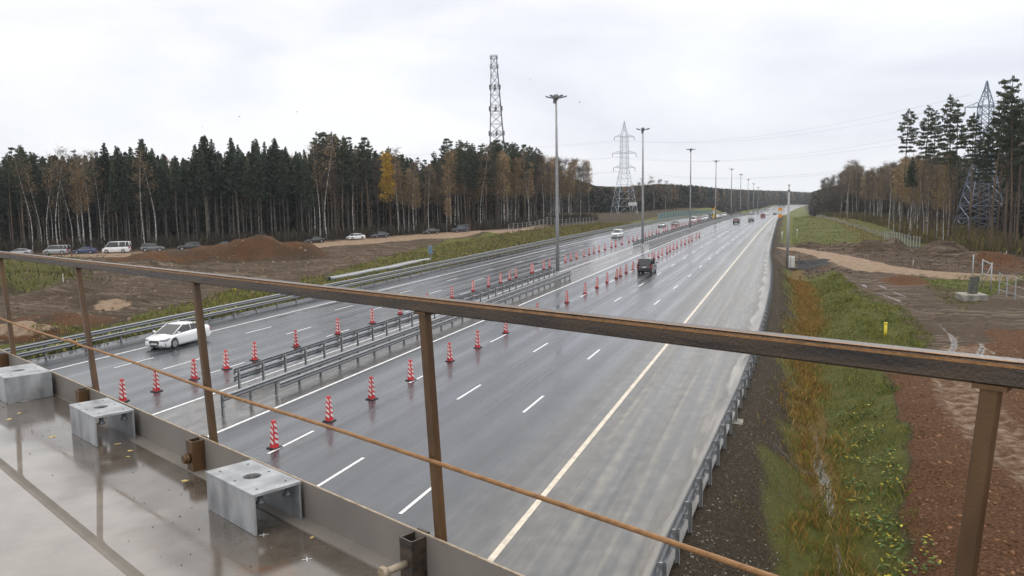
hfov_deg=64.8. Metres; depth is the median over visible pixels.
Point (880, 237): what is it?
grass
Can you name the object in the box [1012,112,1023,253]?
pine tree
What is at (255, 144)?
spruce tree
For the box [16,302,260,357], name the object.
weeds
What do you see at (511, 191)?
birch tree
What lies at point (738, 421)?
drain chute
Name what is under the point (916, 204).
bare tree
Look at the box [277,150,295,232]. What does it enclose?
spruce tree
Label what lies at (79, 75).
sky
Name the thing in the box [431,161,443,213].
bare tree
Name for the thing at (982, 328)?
ground
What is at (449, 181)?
birch tree
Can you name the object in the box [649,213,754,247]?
guard rail
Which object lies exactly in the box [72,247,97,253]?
saloon car
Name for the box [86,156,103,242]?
spruce tree
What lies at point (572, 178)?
birch tree
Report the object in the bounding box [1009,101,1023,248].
pine tree
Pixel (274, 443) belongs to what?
traffic cone
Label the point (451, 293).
traffic cone
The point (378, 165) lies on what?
bare tree
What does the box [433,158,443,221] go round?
bare tree
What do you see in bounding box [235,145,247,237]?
spruce tree
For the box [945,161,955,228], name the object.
pine tree
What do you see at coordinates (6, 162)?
pine tree
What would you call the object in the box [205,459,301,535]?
galvanised bracket
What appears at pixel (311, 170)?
spruce tree
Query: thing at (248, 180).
spruce tree
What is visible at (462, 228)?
car
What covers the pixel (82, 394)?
post clamp
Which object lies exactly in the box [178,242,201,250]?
suv
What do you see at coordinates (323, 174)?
pine tree
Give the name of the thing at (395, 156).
birch tree
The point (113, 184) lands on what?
spruce tree
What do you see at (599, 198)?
woodland
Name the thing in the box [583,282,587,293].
traffic cone
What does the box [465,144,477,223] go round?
pine tree
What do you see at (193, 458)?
post clamp
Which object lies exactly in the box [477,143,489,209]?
pine tree
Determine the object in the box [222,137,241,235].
spruce tree
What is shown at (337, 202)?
pine tree
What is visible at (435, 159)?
pine tree
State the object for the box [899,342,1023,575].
soil clods
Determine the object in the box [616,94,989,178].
power line
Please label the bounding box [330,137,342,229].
pine tree
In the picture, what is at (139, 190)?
spruce tree
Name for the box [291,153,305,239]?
spruce tree
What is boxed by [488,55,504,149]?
radio tower
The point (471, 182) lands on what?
pine tree
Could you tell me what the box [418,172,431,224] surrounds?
bare tree
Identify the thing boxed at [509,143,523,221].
pine tree
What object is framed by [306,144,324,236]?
birch tree
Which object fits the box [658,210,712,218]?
noise barrier
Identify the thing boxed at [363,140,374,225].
pine tree
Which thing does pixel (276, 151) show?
spruce tree
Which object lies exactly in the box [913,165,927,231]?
birch tree
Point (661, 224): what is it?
sedan
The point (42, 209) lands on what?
spruce tree
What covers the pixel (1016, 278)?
fence
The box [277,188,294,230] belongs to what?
spruce tree
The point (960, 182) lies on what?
spruce tree
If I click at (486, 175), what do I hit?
pine tree
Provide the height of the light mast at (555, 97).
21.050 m
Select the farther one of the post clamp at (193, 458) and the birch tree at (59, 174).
the birch tree at (59, 174)
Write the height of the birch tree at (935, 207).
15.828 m
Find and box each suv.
[140,243,164,251]
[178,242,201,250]
[611,229,623,237]
[733,218,739,223]
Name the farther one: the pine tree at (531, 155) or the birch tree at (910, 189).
the pine tree at (531, 155)
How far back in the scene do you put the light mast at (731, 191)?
345.76 m
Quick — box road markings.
[50,211,775,561]
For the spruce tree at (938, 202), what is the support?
on the ground at (982, 328)
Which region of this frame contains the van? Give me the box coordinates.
[102,241,131,252]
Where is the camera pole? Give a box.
[786,184,790,269]
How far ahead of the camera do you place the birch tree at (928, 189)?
166.84 m
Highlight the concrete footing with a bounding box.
[955,276,987,300]
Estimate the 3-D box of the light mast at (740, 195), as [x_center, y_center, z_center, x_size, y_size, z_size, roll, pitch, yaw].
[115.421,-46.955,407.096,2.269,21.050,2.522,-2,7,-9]
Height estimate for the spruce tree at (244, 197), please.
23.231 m
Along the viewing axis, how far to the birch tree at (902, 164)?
203.95 m
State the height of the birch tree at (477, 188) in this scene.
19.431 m
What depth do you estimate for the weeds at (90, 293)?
105.83 m
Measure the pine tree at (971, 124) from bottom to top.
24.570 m
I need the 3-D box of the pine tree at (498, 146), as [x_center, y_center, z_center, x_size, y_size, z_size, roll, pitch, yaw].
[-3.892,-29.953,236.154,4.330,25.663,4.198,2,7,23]
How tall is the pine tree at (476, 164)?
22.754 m
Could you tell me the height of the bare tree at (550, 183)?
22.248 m
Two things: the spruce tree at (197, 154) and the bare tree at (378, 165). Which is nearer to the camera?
the spruce tree at (197, 154)
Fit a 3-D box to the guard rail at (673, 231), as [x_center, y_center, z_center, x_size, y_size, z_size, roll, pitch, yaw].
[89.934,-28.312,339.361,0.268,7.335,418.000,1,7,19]
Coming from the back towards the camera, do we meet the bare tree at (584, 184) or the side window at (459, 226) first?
the bare tree at (584, 184)
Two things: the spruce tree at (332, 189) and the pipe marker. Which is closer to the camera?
the pipe marker
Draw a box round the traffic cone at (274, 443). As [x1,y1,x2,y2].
[266,420,282,449]
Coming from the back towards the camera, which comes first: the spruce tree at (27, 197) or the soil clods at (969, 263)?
the spruce tree at (27, 197)
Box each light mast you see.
[545,94,566,274]
[636,127,649,246]
[686,148,694,227]
[714,160,716,219]
[730,168,732,215]
[738,174,742,213]
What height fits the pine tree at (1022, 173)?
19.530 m
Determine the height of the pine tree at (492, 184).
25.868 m
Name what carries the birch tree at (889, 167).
on the ground at (982, 328)
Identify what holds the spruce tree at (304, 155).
on the ground at (982, 328)
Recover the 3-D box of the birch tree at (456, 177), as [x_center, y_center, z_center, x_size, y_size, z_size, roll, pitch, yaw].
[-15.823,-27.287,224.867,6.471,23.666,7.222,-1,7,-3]
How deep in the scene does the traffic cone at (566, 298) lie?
71.63 m
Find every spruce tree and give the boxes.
[0,169,19,235]
[0,170,13,247]
[13,151,36,249]
[26,152,45,240]
[27,152,45,245]
[33,176,49,248]
[39,157,54,238]
[46,163,58,241]
[52,155,72,238]
[52,167,66,243]
[71,165,85,242]
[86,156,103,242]
[89,152,108,241]
[96,143,119,241]
[99,165,115,238]
[107,163,122,240]
[111,145,123,239]
[113,147,125,238]
[115,153,131,239]
[117,165,136,248]
[125,147,139,241]
[129,139,154,241]
[129,160,139,246]
[132,139,158,241]
[132,165,147,243]
[136,187,145,237]
[144,150,161,244]
[148,154,158,235]
[149,148,158,232]
[156,161,173,244]
[158,153,171,236]
[158,158,173,237]
[167,156,182,245]
[170,173,185,243]
[171,166,187,234]
[179,161,192,241]
[180,157,190,239]
[183,159,199,235]
[185,157,203,240]
[188,144,199,232]
[194,135,216,236]
[194,136,215,233]
[194,137,218,229]
[194,145,212,241]
[206,158,222,242]
[209,139,221,238]
[213,153,223,234]
[213,165,227,241]
[219,157,234,232]
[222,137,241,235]
[222,164,235,234]
[224,151,246,238]
[225,191,238,233]
[232,147,241,230]
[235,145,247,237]
[239,149,248,235]
[241,160,257,236]
[247,139,266,234]
[248,141,259,233]
[249,144,259,232]
[249,149,269,234]
[261,142,270,230]
[261,146,279,233]
[264,138,280,240]
[265,145,282,231]
[275,140,282,229]
[276,154,290,241]
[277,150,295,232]
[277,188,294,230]
[284,147,294,233]
[290,162,302,229]
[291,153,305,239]
[291,157,297,227]
[292,151,304,232]
[295,152,305,229]
[301,165,315,236]
[302,149,310,229]
[304,157,318,235]
[311,145,325,234]
[326,140,341,222]
[337,139,356,235]
[364,158,375,226]
[903,157,918,238]
[931,175,944,231]
[951,150,963,221]
[1005,155,1023,240]
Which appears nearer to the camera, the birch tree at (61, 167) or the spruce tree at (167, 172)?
the birch tree at (61, 167)
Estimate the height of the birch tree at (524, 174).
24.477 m
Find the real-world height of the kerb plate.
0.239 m
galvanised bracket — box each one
[0,363,52,403]
[69,398,135,446]
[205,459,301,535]
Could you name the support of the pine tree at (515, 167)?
on the ground at (982, 328)
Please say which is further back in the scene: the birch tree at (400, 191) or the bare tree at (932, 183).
the birch tree at (400, 191)
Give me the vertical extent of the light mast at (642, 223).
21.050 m
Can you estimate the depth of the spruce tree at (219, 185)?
188.71 m
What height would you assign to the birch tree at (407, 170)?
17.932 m
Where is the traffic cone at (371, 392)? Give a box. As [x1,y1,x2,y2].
[366,376,377,399]
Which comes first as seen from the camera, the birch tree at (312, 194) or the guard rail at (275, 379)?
the guard rail at (275, 379)
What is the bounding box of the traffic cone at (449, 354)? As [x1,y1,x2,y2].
[445,342,454,361]
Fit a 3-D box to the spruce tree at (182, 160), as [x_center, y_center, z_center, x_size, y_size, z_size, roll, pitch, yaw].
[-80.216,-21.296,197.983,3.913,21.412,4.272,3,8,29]
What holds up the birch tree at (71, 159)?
on the ground at (982, 328)
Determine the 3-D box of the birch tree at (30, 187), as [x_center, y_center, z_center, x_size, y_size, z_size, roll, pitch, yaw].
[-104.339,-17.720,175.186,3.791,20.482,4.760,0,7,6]
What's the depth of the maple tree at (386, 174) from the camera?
205.07 m
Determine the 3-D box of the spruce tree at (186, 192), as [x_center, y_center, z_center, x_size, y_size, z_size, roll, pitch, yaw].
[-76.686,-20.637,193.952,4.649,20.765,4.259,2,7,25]
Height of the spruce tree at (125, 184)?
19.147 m
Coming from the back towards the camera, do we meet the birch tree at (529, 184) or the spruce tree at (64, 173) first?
the birch tree at (529, 184)
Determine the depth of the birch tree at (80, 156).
182.81 m
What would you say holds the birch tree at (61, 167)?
on the ground at (982, 328)
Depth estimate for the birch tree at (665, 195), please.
412.83 m
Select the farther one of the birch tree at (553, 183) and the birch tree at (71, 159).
the birch tree at (553, 183)
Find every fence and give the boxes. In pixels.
[508,217,590,231]
[816,214,885,237]
[884,231,919,247]
[998,273,1023,299]
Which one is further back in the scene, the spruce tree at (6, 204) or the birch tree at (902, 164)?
the birch tree at (902, 164)
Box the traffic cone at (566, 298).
[564,290,569,302]
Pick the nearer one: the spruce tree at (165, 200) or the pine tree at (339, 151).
the spruce tree at (165, 200)
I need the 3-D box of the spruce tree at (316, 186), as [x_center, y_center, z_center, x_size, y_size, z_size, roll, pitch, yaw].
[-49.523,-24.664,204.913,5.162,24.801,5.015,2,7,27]
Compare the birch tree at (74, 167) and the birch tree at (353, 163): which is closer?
the birch tree at (74, 167)
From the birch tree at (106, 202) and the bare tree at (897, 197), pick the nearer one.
the birch tree at (106, 202)
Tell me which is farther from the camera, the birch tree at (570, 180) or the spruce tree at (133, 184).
the birch tree at (570, 180)
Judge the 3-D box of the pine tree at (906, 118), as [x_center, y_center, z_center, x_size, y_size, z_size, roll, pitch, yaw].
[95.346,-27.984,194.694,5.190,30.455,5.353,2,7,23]
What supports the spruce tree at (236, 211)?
on the ground at (982, 328)
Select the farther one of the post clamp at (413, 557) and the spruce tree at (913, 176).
the spruce tree at (913, 176)
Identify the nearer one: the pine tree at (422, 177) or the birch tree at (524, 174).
the pine tree at (422, 177)
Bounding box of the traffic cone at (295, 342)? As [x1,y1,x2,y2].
[292,330,299,347]
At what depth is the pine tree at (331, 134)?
200.41 m
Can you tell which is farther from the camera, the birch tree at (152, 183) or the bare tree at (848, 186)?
the bare tree at (848, 186)
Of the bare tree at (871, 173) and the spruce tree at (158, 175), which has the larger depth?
the bare tree at (871, 173)
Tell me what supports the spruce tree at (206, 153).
on the ground at (982, 328)
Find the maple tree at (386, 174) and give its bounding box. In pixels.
[377,150,397,235]
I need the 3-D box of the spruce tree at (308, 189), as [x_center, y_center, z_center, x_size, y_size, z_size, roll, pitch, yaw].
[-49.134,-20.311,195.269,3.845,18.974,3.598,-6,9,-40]
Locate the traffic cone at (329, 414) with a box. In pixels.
[322,396,335,422]
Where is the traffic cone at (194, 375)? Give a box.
[188,359,199,379]
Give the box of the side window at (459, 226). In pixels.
[457,225,468,227]
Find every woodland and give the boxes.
[0,146,548,247]
[510,178,867,215]
[860,143,1023,238]
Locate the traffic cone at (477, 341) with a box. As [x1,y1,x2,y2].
[473,331,481,348]
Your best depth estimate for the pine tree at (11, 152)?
183.76 m
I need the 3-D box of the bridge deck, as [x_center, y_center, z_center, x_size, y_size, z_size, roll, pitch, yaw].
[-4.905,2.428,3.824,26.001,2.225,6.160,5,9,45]
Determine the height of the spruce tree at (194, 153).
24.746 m
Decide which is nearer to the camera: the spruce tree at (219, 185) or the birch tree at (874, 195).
the spruce tree at (219, 185)
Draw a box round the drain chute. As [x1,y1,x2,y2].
[732,418,816,477]
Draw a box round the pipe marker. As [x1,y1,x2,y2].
[884,322,887,336]
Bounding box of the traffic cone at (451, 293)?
[450,287,454,297]
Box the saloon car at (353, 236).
[346,233,365,239]
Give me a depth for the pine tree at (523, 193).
250.14 m
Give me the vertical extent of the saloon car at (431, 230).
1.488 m
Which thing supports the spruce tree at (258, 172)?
on the ground at (982, 328)
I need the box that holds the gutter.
[635,218,777,575]
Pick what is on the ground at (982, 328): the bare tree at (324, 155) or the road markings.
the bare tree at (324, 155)
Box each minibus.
[42,245,70,254]
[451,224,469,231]
[691,216,696,221]
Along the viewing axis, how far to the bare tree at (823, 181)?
366.29 m
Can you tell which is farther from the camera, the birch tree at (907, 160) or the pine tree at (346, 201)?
the birch tree at (907, 160)
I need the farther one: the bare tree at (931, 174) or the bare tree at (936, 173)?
the bare tree at (931, 174)
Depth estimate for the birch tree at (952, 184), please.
149.02 m
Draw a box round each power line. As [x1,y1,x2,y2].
[3,141,621,173]
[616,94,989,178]
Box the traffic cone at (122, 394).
[119,379,129,401]
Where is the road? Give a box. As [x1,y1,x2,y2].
[27,203,807,575]
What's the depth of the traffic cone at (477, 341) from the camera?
51.14 m
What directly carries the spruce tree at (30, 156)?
on the ground at (982, 328)
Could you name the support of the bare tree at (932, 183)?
on the ground at (982, 328)
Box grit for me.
[13,397,367,573]
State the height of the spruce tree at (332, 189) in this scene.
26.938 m
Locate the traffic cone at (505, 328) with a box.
[502,323,508,332]
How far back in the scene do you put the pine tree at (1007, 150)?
136.07 m
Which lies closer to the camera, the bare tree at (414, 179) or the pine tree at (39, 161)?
the pine tree at (39, 161)
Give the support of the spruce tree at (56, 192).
on the ground at (982, 328)
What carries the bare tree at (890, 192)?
on the ground at (982, 328)
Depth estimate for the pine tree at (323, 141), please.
205.66 m
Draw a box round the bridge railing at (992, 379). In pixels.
[0,251,1023,575]
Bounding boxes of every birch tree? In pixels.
[9,152,32,249]
[20,162,41,250]
[38,153,62,246]
[38,164,55,239]
[46,146,71,244]
[50,159,66,240]
[51,158,72,249]
[62,150,84,232]
[66,154,85,242]
[66,168,94,246]
[67,165,81,239]
[74,153,96,238]
[76,156,96,246]
[83,149,107,247]
[98,155,116,243]
[128,144,147,242]
[136,155,158,242]
[302,154,318,234]
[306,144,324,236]
[316,133,339,237]
[348,147,359,229]
[389,147,401,232]
[390,160,404,219]
[393,166,412,234]
[402,171,415,232]
[405,167,418,231]
[407,159,418,233]
[409,177,422,211]
[421,182,429,207]
[422,164,435,227]
[431,173,442,215]
[438,149,457,227]
[440,152,458,223]
[443,198,452,217]
[446,147,463,225]
[451,173,467,222]
[471,166,483,201]
[475,161,493,219]
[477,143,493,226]
[492,150,509,224]
[493,153,512,224]
[499,152,511,221]
[499,164,512,222]
[502,160,514,217]
[506,161,521,223]
[507,157,526,220]
[517,147,530,222]
[522,162,534,220]
[535,162,548,217]
[537,153,547,190]
[543,161,554,194]
[548,155,559,206]
[548,157,560,216]
[554,167,563,218]
[558,165,566,199]
[562,164,574,214]
[563,161,576,217]
[564,158,580,215]
[579,171,587,213]
[582,161,594,212]
[662,181,668,210]
[838,170,846,205]
[842,160,857,218]
[846,166,859,216]
[860,175,870,199]
[869,176,876,216]
[875,175,885,202]
[877,165,891,216]
[880,160,890,189]
[886,164,895,228]
[890,166,906,230]
[891,165,904,231]
[895,159,909,217]
[899,159,917,228]
[899,161,908,198]
[901,159,923,237]
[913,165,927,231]
[913,170,925,228]
[914,167,927,206]
[922,163,932,228]
[922,164,935,234]
[930,164,944,237]
[935,164,953,239]
[941,154,955,215]
[944,156,960,229]
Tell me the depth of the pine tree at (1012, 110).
127.46 m
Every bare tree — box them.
[317,146,334,224]
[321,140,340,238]
[355,158,368,227]
[372,157,381,223]
[378,157,386,224]
[405,159,419,225]
[417,165,426,222]
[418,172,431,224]
[424,165,435,220]
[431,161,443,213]
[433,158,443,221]
[435,169,443,204]
[456,173,462,220]
[526,164,541,196]
[531,153,544,222]
[535,154,546,216]
[542,161,549,215]
[542,164,553,218]
[544,159,554,220]
[551,157,563,209]
[552,159,563,193]
[558,165,564,216]
[562,158,570,212]
[572,159,581,210]
[574,165,582,213]
[575,165,585,215]
[578,160,589,215]
[579,166,591,214]
[635,182,641,209]
[657,178,662,202]
[821,180,825,216]
[830,182,836,212]
[834,173,839,207]
[836,172,843,215]
[837,174,844,195]
[845,164,854,214]
[849,161,859,218]
[852,173,861,219]
[855,166,863,205]
[859,171,869,202]
[863,171,871,216]
[864,176,872,222]
[866,178,874,217]
[867,170,877,197]
[872,169,879,206]
[872,177,883,218]
[878,167,886,219]
[880,173,889,220]
[885,162,895,216]
[885,163,895,221]
[886,163,896,221]
[887,171,902,231]
[887,175,890,210]
[893,164,904,222]
[903,161,915,234]
[908,165,920,229]
[914,157,931,241]
[921,159,936,231]
[925,154,939,227]
[926,165,945,240]
[929,166,938,230]
[944,168,959,220]
[1010,151,1023,238]
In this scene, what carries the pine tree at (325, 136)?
on the ground at (982, 328)
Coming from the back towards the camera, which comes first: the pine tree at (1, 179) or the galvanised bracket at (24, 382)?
the pine tree at (1, 179)
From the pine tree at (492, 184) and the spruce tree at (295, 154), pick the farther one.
the pine tree at (492, 184)
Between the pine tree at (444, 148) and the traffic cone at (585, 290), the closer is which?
the traffic cone at (585, 290)
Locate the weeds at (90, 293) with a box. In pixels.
[0,235,465,345]
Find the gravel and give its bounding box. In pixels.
[683,304,797,575]
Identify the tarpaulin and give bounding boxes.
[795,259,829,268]
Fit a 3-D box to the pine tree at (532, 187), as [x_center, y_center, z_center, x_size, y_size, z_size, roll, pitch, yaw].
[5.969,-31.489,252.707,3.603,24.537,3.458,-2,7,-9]
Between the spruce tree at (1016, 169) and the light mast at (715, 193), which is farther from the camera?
the light mast at (715, 193)
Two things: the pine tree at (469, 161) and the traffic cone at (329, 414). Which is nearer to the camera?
the traffic cone at (329, 414)
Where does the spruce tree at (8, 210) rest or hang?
on the ground at (982, 328)
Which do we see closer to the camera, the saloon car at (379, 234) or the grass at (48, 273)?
the grass at (48, 273)
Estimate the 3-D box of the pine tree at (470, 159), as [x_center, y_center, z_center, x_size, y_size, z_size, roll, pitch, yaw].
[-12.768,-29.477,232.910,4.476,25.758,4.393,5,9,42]
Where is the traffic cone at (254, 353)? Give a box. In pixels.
[250,342,259,360]
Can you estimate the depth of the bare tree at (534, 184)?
257.07 m
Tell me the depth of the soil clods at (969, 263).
116.03 m
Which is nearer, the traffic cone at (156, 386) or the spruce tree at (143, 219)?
the traffic cone at (156, 386)
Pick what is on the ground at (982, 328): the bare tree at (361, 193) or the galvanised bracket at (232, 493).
the bare tree at (361, 193)
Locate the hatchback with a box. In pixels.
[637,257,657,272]
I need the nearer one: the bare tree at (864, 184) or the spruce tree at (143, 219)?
the spruce tree at (143, 219)
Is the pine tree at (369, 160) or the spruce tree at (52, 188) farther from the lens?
the pine tree at (369, 160)
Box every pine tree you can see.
[0,152,16,249]
[0,170,6,250]
[5,147,22,245]
[7,145,29,243]
[9,146,30,248]
[35,154,40,238]
[67,149,79,233]
[309,132,327,234]
[315,134,328,232]
[317,134,333,233]
[318,132,328,230]
[322,131,342,233]
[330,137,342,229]
[332,135,351,230]
[332,137,339,232]
[337,141,347,231]
[344,137,355,232]
[352,145,360,229]
[354,137,374,233]
[355,138,373,233]
[356,149,371,228]
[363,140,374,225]
[378,152,383,222]
[382,146,395,230]
[392,155,406,229]
[411,157,422,222]
[420,160,432,229]
[429,151,441,223]
[436,138,453,220]
[437,140,449,220]
[444,141,459,227]
[453,140,467,222]
[456,140,470,223]
[463,141,473,194]
[463,143,472,221]
[463,149,477,229]
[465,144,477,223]
[468,143,478,220]
[469,151,481,229]
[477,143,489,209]
[477,145,485,218]
[480,151,491,226]
[483,144,494,222]
[489,140,497,218]
[490,140,504,218]
[490,143,497,218]
[491,142,502,222]
[503,142,513,226]
[503,144,513,210]
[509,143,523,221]
[510,142,515,218]
[516,145,532,223]
[517,153,525,217]
[519,144,533,178]
[525,146,537,218]
[529,149,535,218]
[532,147,544,216]
[897,108,920,228]
[913,105,937,230]
[924,110,948,229]
[937,94,965,240]
[942,103,966,239]
[944,155,951,226]
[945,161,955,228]
[959,112,988,240]
[969,139,984,233]
[971,126,994,246]
[982,123,1004,235]
[988,79,1017,250]
[991,110,1010,245]
[994,76,1023,253]
[997,88,1023,247]
[1001,133,1022,247]
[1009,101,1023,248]
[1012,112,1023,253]
[1020,169,1023,190]
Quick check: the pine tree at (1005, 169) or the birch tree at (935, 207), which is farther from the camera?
the birch tree at (935, 207)
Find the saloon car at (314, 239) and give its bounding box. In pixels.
[304,236,324,242]
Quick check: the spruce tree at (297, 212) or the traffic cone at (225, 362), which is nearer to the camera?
the traffic cone at (225, 362)
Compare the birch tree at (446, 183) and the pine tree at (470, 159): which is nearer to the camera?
the birch tree at (446, 183)
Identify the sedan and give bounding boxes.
[145,321,210,348]
[658,222,665,226]
[671,221,678,225]
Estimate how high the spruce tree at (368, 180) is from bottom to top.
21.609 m
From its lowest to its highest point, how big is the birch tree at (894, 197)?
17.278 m
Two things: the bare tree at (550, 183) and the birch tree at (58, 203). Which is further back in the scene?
the bare tree at (550, 183)
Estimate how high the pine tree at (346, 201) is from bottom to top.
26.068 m
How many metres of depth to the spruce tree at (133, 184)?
186.79 m
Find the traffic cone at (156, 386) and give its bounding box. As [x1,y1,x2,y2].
[150,371,162,392]
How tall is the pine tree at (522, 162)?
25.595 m
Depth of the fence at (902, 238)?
153.90 m
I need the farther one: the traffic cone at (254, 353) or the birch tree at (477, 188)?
the birch tree at (477, 188)
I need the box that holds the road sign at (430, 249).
[428,245,431,262]
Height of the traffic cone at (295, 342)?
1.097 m
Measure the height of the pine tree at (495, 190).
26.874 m
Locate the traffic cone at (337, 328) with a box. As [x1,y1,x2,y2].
[335,319,341,334]
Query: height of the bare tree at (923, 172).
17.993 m
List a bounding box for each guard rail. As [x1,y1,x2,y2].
[2,213,727,357]
[220,270,570,414]
[233,267,554,387]
[633,213,746,245]
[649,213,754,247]
[650,218,779,575]
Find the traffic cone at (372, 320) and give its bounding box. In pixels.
[369,309,375,323]
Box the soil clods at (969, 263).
[799,239,1023,280]
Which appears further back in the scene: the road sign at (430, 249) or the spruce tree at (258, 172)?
the spruce tree at (258, 172)
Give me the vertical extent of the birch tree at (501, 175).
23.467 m
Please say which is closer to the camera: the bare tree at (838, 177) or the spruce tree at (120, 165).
the spruce tree at (120, 165)
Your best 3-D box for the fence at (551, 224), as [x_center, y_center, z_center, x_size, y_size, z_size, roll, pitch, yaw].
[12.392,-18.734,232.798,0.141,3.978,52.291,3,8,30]
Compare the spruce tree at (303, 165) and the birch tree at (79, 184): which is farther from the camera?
the spruce tree at (303, 165)
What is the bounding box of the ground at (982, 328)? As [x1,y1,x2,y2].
[0,204,1023,575]
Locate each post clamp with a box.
[0,351,10,367]
[75,386,91,402]
[181,434,207,471]
[377,527,429,575]
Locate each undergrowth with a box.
[0,212,598,251]
[816,211,1023,254]
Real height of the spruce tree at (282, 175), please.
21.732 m
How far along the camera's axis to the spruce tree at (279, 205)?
202.23 m
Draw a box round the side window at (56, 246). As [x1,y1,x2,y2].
[47,245,66,249]
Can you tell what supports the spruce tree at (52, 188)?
on the ground at (982, 328)
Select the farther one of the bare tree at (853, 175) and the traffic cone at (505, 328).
the bare tree at (853, 175)
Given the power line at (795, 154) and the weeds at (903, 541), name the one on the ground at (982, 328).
the weeds at (903, 541)
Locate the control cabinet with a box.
[789,256,796,269]
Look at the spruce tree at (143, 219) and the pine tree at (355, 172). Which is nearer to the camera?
the spruce tree at (143, 219)
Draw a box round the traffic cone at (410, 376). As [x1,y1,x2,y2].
[405,359,416,380]
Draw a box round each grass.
[3,254,110,294]
[19,222,638,358]
[709,267,934,575]
[792,216,1023,311]
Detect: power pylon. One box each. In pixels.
[611,121,637,213]
[953,81,1005,229]
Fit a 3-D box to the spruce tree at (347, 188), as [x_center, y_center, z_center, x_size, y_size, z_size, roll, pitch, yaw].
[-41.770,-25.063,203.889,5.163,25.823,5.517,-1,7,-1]
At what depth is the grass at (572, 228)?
133.94 m
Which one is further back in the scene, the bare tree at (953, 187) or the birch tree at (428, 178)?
the birch tree at (428, 178)
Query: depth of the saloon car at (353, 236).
192.54 m
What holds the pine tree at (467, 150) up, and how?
on the ground at (982, 328)
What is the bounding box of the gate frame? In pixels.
[972,255,992,291]
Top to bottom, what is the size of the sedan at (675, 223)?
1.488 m
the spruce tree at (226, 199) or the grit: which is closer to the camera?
the grit
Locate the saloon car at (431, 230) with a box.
[422,228,439,233]
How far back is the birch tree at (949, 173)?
205.36 m
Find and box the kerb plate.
[0,349,523,575]
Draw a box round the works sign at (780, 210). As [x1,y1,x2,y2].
[778,208,782,217]
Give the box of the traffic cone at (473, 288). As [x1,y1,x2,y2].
[471,280,474,290]
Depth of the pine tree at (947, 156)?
197.05 m
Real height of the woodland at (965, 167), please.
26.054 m
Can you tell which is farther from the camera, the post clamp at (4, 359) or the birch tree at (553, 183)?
the birch tree at (553, 183)
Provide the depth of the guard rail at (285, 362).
51.38 m
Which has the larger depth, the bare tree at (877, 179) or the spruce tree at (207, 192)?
the bare tree at (877, 179)
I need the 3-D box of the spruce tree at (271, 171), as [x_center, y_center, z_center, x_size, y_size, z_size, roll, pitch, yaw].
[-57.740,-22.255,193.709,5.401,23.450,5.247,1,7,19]
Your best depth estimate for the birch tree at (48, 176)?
181.18 m
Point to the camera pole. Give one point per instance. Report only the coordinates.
(787, 238)
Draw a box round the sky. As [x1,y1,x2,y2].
[0,0,1023,191]
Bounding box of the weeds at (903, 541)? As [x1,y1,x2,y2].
[830,398,940,575]
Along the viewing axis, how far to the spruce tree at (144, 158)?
184.54 m
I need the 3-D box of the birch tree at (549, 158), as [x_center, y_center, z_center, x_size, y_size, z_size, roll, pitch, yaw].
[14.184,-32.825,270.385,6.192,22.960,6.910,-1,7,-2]
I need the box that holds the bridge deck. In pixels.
[0,395,377,575]
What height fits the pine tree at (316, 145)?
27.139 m
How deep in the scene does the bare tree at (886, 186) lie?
233.76 m
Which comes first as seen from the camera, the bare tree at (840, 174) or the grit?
the grit
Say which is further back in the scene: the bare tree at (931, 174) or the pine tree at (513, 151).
the pine tree at (513, 151)
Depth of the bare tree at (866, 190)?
270.36 m
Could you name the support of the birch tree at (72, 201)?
on the ground at (982, 328)
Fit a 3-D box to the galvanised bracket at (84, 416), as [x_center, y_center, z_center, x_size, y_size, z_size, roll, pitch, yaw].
[-2.980,0.969,5.863,0.540,0.216,0.270,5,9,45]
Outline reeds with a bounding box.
[756,273,896,575]
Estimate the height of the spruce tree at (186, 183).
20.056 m
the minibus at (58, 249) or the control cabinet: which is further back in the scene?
the minibus at (58, 249)
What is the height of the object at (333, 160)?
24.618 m
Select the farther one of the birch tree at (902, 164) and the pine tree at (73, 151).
the birch tree at (902, 164)
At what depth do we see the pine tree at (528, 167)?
240.73 m
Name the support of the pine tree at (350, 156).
on the ground at (982, 328)
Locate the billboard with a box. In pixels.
[628,202,636,215]
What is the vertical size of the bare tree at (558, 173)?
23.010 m
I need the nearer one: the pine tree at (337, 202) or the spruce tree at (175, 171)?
the spruce tree at (175, 171)
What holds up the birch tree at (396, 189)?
on the ground at (982, 328)
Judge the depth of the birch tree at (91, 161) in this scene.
179.55 m
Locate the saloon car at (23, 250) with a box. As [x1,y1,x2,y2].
[11,248,33,253]
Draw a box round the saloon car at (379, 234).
[370,231,388,237]
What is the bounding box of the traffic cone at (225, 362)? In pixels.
[221,350,231,369]
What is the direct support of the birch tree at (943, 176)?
on the ground at (982, 328)
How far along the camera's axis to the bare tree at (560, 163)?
274.70 m
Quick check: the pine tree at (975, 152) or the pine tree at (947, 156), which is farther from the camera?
the pine tree at (947, 156)
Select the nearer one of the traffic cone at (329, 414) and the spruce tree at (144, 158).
the traffic cone at (329, 414)
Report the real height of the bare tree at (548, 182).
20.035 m
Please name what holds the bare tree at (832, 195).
on the ground at (982, 328)
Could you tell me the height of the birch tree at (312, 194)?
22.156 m
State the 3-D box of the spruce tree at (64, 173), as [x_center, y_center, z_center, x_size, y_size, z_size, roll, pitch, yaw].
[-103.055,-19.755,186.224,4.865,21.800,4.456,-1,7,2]
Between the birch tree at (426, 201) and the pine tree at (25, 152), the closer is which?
the pine tree at (25, 152)

